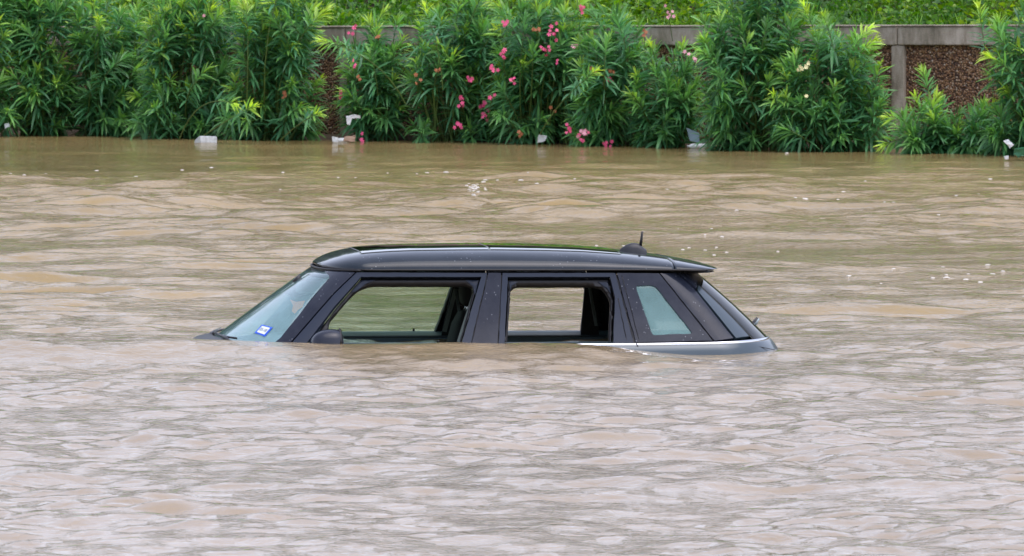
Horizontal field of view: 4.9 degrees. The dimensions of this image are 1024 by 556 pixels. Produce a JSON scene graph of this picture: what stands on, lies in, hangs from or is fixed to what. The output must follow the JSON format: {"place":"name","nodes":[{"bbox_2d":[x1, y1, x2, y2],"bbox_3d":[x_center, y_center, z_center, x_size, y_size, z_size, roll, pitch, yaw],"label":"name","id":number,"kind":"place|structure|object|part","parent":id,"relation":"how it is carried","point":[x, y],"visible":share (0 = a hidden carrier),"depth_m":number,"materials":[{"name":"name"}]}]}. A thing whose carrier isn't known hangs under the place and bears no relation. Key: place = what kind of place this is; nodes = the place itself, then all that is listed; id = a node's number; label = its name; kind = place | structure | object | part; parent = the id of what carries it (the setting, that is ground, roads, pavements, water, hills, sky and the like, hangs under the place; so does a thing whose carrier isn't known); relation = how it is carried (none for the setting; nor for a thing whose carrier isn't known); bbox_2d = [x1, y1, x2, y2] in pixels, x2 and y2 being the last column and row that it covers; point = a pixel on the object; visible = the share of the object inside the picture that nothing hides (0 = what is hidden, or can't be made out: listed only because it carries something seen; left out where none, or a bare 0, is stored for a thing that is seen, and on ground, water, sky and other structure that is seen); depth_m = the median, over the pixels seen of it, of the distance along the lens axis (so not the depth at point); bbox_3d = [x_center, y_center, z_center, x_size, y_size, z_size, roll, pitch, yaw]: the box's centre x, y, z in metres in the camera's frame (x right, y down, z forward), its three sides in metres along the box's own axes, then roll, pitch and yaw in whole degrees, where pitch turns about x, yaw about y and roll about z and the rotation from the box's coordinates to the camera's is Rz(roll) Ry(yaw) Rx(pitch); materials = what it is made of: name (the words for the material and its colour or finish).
{"place":"outdoors","nodes":[
{"label":"outdoors","id":0,"kind":"place"},
{"bbox_2d":[0,0,1017,149],"bbox_3d":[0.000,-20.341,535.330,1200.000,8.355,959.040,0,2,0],"label":"riverbank","id":1,"kind":"structure","parent":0,"point":[330,136],"depth_m":106.22,"materials":[{"name":"soil"}]},
{"bbox_2d":[0,0,27,136],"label":"oleander bush","id":2,"kind":"object","parent":1,"relation":"on","point":[13,118],"visible":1,"depth_m":107.25,"materials":[{"name":"green plant"}]},
{"bbox_2d":[0,0,86,135],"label":"oleander bush","id":3,"kind":"object","parent":1,"relation":"on","point":[38,105],"visible":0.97,"depth_m":107.42,"materials":[{"name":"green plant"}]},
{"bbox_2d":[53,0,151,136],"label":"oleander bush","id":4,"kind":"object","parent":1,"relation":"on","point":[107,108],"visible":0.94,"depth_m":107.40,"materials":[{"name":"green plant"}]},
{"bbox_2d":[122,0,261,139],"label":"oleander bush","id":5,"kind":"object","parent":1,"relation":"on","point":[189,109],"visible":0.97,"depth_m":106.58,"materials":[{"name":"green plant"}]},
{"bbox_2d":[211,0,338,140],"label":"oleander bush","id":6,"kind":"object","parent":1,"relation":"on","point":[284,45],"visible":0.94,"depth_m":106.02,"materials":[{"name":"green plant"}]},
{"bbox_2d":[311,0,446,141],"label":"oleander bush","id":7,"kind":"object","parent":1,"relation":"on","point":[377,91],"visible":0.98,"depth_m":105.78,"materials":[{"name":"green plant"}]},
{"bbox_2d":[346,115,360,124],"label":"foam scrap","id":8,"kind":"object","parent":7,"relation":"in","point":[349,118],"visible":1,"depth_m":104.81,"materials":[{"name":"white plastic"}]},
{"bbox_2d":[393,0,519,142],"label":"oleander bush","id":9,"kind":"object","parent":1,"relation":"on","point":[467,45],"visible":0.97,"depth_m":105.45,"materials":[{"name":"green plant"}]},
{"bbox_2d":[1,24,1023,144],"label":"retaining wall","id":10,"kind":"structure","parent":1,"relation":"on","point":[948,54],"depth_m":103.44,"materials":[{"name":"concrete"}]},
{"bbox_2d":[9,0,1023,27],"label":"ground cover","id":11,"kind":"object","parent":1,"relation":"on","point":[957,11],"visible":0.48,"depth_m":105.13,"materials":[{"name":"green plant"}]},
{"bbox_2d":[477,0,605,144],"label":"oleander bush","id":12,"kind":"object","parent":1,"relation":"on","point":[524,84],"visible":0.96,"depth_m":104.91,"materials":[{"name":"green plant"}]},
{"bbox_2d":[561,0,659,146],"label":"oleander bush","id":13,"kind":"object","parent":1,"relation":"on","point":[603,119],"visible":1,"depth_m":104.23,"materials":[{"name":"green plant"}]},
{"bbox_2d":[618,4,708,148],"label":"oleander bush","id":14,"kind":"object","parent":1,"relation":"on","point":[669,126],"visible":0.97,"depth_m":103.92,"materials":[{"name":"green plant"}]},
{"bbox_2d":[689,0,813,150],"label":"oleander bush","id":15,"kind":"object","parent":1,"relation":"on","point":[767,43],"visible":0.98,"depth_m":102.79,"materials":[{"name":"green plant"}]},
{"bbox_2d":[759,0,898,152],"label":"oleander bush","id":16,"kind":"object","parent":1,"relation":"on","point":[832,116],"visible":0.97,"depth_m":102.42,"materials":[{"name":"green plant"}]},
{"bbox_2d":[874,63,1012,154],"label":"oleander bush","id":17,"kind":"object","parent":1,"relation":"on","point":[941,132],"visible":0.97,"depth_m":101.69,"materials":[{"name":"green plant"}]},
{"bbox_2d":[1004,139,1012,147],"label":"plastic scrap","id":18,"kind":"object","parent":17,"relation":"in","point":[1008,143],"visible":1,"depth_m":99.76,"materials":[{"name":"white plastic"}]},
{"bbox_2d":[968,0,1023,155],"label":"oleander bush","id":19,"kind":"object","parent":1,"relation":"on","point":[1010,71],"visible":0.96,"depth_m":101.11,"materials":[{"name":"green plant"}]},
{"bbox_2d":[0,133,1023,555],"bbox_3d":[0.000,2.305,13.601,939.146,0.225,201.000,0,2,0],"label":"water","id":20,"kind":"structure","parent":0,"point":[872,405],"depth_m":62.03,"materials":[{"name":"brown liquid"}]},
{"bbox_2d":[194,136,216,142],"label":"foam block","id":21,"kind":"object","parent":20,"relation":"on","point":[206,139],"visible":1,"depth_m":105.37,"materials":[{"name":"white plastic"}]},
{"bbox_2d":[332,136,337,142],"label":"plastic scrap","id":22,"kind":"object","parent":20,"relation":"on","point":[334,139],"visible":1,"depth_m":105.19,"materials":[{"name":"white plastic"}]},
{"bbox_2d":[343,135,355,141],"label":"cardboard scrap","id":23,"kind":"object","parent":20,"relation":"on","point":[349,138],"visible":1,"depth_m":105.39,"materials":[{"name":"brown cardboard"}]},
{"bbox_2d":[193,231,777,354],"bbox_3d":[-0.574,0.371,64.504,4.122,1.238,2.050,0,2,-6],"label":"car","id":24,"kind":"object","parent":20,"relation":"on","point":[675,305],"visible":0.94,"depth_m":63.98,"materials":[{"name":"black metal"}]},
{"bbox_2d":[291,300,304,313],"bbox_3d":[-1.151,0.153,64.038,0.081,0.077,0.004,0,2,-6],"label":"paper tag","id":25,"kind":"object","parent":24,"relation":"hanging from","point":[297,306],"visible":1,"depth_m":64.04,"materials":[{"name":"white paper"}]},
{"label":"front door","id":26,"kind":"part","parent":24,"relation":"part of","materials":[{"name":"grey metal"}]},
{"bbox_3d":[-0.671,0.194,63.812,1.095,0.444,0.237,0,2,-6],"label":"front door","id":27,"kind":"part","parent":24,"relation":"part of","materials":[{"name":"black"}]},
{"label":"rear door","id":28,"kind":"part","parent":24,"relation":"part of","materials":[{"name":"grey metal"}]},
{"bbox_3d":[0.282,0.195,63.904,0.739,0.443,0.234,0,2,-6],"label":"rear door","id":29,"kind":"part","parent":24,"relation":"part of","materials":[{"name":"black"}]},
{"bbox_3d":[1.126,0.141,64.665,0.539,0.410,1.272,0,2,-6],"label":"rear window","id":30,"kind":"part","parent":24,"relation":"part of","materials":[{"name":"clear glass"}]},
{"bbox_2d":[9,152,993,281],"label":"foam","id":31,"kind":"object","parent":20,"relation":"on","point":[623,245],"visible":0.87,"depth_m":90.50,"materials":[{"name":"grey"}]},
{"bbox_2d":[537,134,546,142],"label":"plastic bag","id":32,"kind":"object","parent":20,"relation":"on","point":[541,138],"visible":1,"depth_m":104.23,"materials":[{"name":"white plastic"}]},
{"bbox_2d":[686,128,698,141],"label":"board scrap","id":33,"kind":"object","parent":20,"relation":"on","point":[692,137],"visible":1,"depth_m":103.77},
{"bbox_2d":[687,143,706,148],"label":"plastic bottle","id":34,"kind":"object","parent":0,"point":[699,146],"visible":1,"depth_m":103.66,"materials":[{"name":"white plastic"}]},
{"bbox_2d":[1013,147,1023,157],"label":"plastic bag","id":35,"kind":"object","parent":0,"point":[1018,152],"visible":1,"depth_m":99.98,"materials":[{"name":"green plastic"}]}
]}

